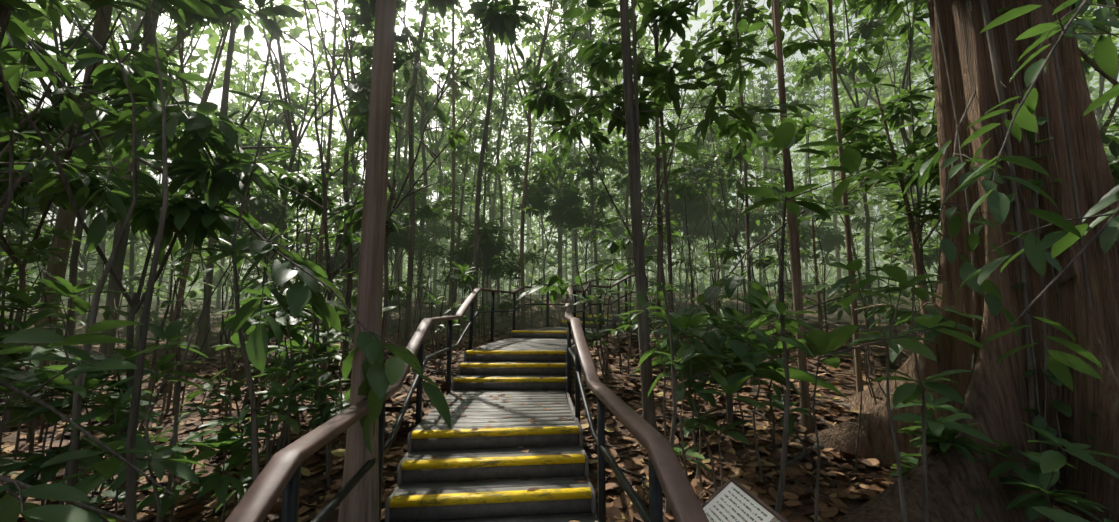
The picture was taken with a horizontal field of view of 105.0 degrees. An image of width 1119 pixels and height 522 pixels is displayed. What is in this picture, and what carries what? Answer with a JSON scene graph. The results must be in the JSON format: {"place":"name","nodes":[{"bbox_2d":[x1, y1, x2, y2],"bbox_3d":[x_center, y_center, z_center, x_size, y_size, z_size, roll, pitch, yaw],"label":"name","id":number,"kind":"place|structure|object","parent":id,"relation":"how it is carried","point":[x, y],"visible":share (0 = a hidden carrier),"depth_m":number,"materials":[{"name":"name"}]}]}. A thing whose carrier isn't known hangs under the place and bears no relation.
{"place":"outdoors","nodes":[
{"label":"outdoors","id":0,"kind":"place"},
{"bbox_2d":[0,290,1081,521],"bbox_3d":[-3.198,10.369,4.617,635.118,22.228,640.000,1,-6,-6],"label":"ground","id":1,"kind":"structure","parent":0,"point":[747,453],"depth_m":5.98,"materials":[{"name":"brown plant"}]},
{"bbox_2d":[338,0,396,521],"bbox_3d":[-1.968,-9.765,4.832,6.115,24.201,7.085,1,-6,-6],"label":"tree trunk","id":2,"kind":"object","parent":1,"relation":"on","point":[359,502],"visible":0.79,"depth_m":3.02,"materials":[{"name":"brown plant"}]},
{"bbox_2d":[280,277,662,521],"bbox_3d":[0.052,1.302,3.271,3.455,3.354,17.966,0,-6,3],"label":"railing posts","id":3,"kind":"object","parent":1,"relation":"on","point":[290,502],"visible":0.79,"depth_m":3.19,"materials":[{"name":"black metal"}]},
{"bbox_2d":[225,275,708,521],"bbox_3d":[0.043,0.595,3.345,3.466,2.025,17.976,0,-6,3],"label":"handrail","id":4,"kind":"object","parent":3,"relation":"on","point":[259,498],"visible":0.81,"depth_m":1.94,"materials":[{"name":"brown metal"}]},
{"bbox_2d":[394,314,654,521],"bbox_3d":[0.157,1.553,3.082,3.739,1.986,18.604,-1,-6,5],"label":"boardwalk deck","id":5,"kind":"structure","parent":1,"relation":"on","point":[481,412],"depth_m":4.19,"materials":[{"name":"grey wood"}]},
{"bbox_2d":[389,315,611,507],"bbox_3d":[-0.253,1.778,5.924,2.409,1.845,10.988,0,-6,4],"label":"stair nosing strips","id":6,"kind":"object","parent":5,"relation":"on","point":[484,497],"visible":0.88,"depth_m":3.59,"materials":[{"name":"paint"}]},
{"bbox_2d":[430,314,595,521],"bbox_3d":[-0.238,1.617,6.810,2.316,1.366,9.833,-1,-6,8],"label":"deck leaves","id":7,"kind":"object","parent":5,"relation":"on","point":[527,450],"visible":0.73,"depth_m":4.26,"materials":[{"name":"brown plant"}]},
{"bbox_2d":[385,315,662,521],"bbox_3d":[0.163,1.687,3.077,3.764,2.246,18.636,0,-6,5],"label":"boardwalk risers","id":8,"kind":"object","parent":5,"relation":"attached to","point":[443,512],"visible":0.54,"depth_m":3.65,"materials":[{"name":"grey wood"}]},
{"bbox_2d":[0,315,1075,521],"bbox_3d":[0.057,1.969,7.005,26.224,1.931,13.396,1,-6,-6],"label":"twigs and roots","id":9,"kind":"object","parent":1,"relation":"on","point":[800,455],"visible":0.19,"depth_m":5.35,"materials":[{"name":"brown plant"}]},
{"bbox_2d":[0,0,1118,521],"bbox_3d":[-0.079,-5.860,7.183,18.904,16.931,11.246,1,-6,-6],"label":"foliage","id":10,"kind":"object","parent":1,"relation":"on","point":[196,220],"visible":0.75,"depth_m":3.43,"materials":[{"name":"green plant"}]},
{"bbox_2d":[0,0,1118,521],"bbox_3d":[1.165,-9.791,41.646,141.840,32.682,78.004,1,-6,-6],"label":"trunks","id":11,"kind":"object","parent":1,"relation":"on","point":[116,260],"visible":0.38,"depth_m":5.56,"materials":[{"name":"brown plant"}]},
{"bbox_2d":[0,0,1118,341],"bbox_3d":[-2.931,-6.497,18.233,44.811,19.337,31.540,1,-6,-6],"label":"foliage","id":12,"kind":"object","parent":1,"relation":"on","point":[870,28],"visible":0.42,"depth_m":13.11,"materials":[{"name":"green plant"}]},
{"bbox_2d":[3,0,1118,309],"bbox_3d":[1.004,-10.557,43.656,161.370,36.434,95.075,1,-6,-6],"label":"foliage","id":13,"kind":"object","parent":1,"relation":"on","point":[295,30],"visible":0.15,"depth_m":31.59,"materials":[{"name":"green plant"}]},
{"bbox_2d":[18,0,932,230],"bbox_3d":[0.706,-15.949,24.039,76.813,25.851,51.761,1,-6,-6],"label":"tree leaves","id":14,"kind":"object","parent":13,"relation":"attached to","point":[577,70],"visible":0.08,"depth_m":33.82,"materials":[{"name":"green plant"}]},
{"bbox_2d":[18,0,1118,431],"bbox_3d":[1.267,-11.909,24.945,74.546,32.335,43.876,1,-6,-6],"label":"tree trunks","id":15,"kind":"object","parent":1,"relation":"on","point":[64,218],"visible":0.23,"depth_m":7.21,"materials":[{"name":"brown plant"}]},
{"bbox_2d":[630,303,848,399],"bbox_3d":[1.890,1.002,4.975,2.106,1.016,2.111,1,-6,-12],"label":"plant leaves","id":16,"kind":"object","parent":1,"relation":"on","point":[795,373],"visible":0.38,"depth_m":4.73,"materials":[{"name":"green plant"}]},
{"bbox_2d":[701,477,788,521],"bbox_3d":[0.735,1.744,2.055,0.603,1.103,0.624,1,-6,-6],"label":"sign frame","id":17,"kind":"object","parent":1,"relation":"on","point":[773,512],"visible":0.48,"depth_m":2.27,"materials":[{"name":"grey metal"}]},
{"bbox_2d":[703,482,780,521],"bbox_3d":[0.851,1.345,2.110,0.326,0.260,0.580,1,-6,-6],"label":"interpretive sign","id":18,"kind":"object","parent":17,"relation":"attached to","point":[731,502],"visible":1,"depth_m":2.25,"materials":[{"name":"grey"}]},
{"bbox_2d":[794,0,1118,521],"bbox_3d":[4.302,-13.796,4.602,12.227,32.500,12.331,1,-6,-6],"label":"tree trunk","id":19,"kind":"object","parent":1,"relation":"on","point":[995,398],"visible":0.71,"depth_m":3.70,"materials":[{"name":"brown wood"}]},
{"bbox_2d":[934,0,1092,455],"bbox_3d":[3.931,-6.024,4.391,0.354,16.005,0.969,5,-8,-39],"label":"hanging vines","id":20,"kind":"object","parent":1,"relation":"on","point":[1016,203],"visible":0.67,"depth_m":3.75,"materials":[{"name":"brown plant"}]},
{"bbox_2d":[995,6,1078,472],"bbox_3d":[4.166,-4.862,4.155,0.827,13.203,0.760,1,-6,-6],"label":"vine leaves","id":21,"kind":"object","parent":20,"relation":"attached to","point":[1039,422],"visible":0.48,"depth_m":3.52,"materials":[{"name":"green plant"}]},
{"bbox_2d":[4,0,1118,300],"label":"sky","id":22,"kind":"structure","parent":0,"point":[308,144],"materials":[{"name":"white"}]}
]}

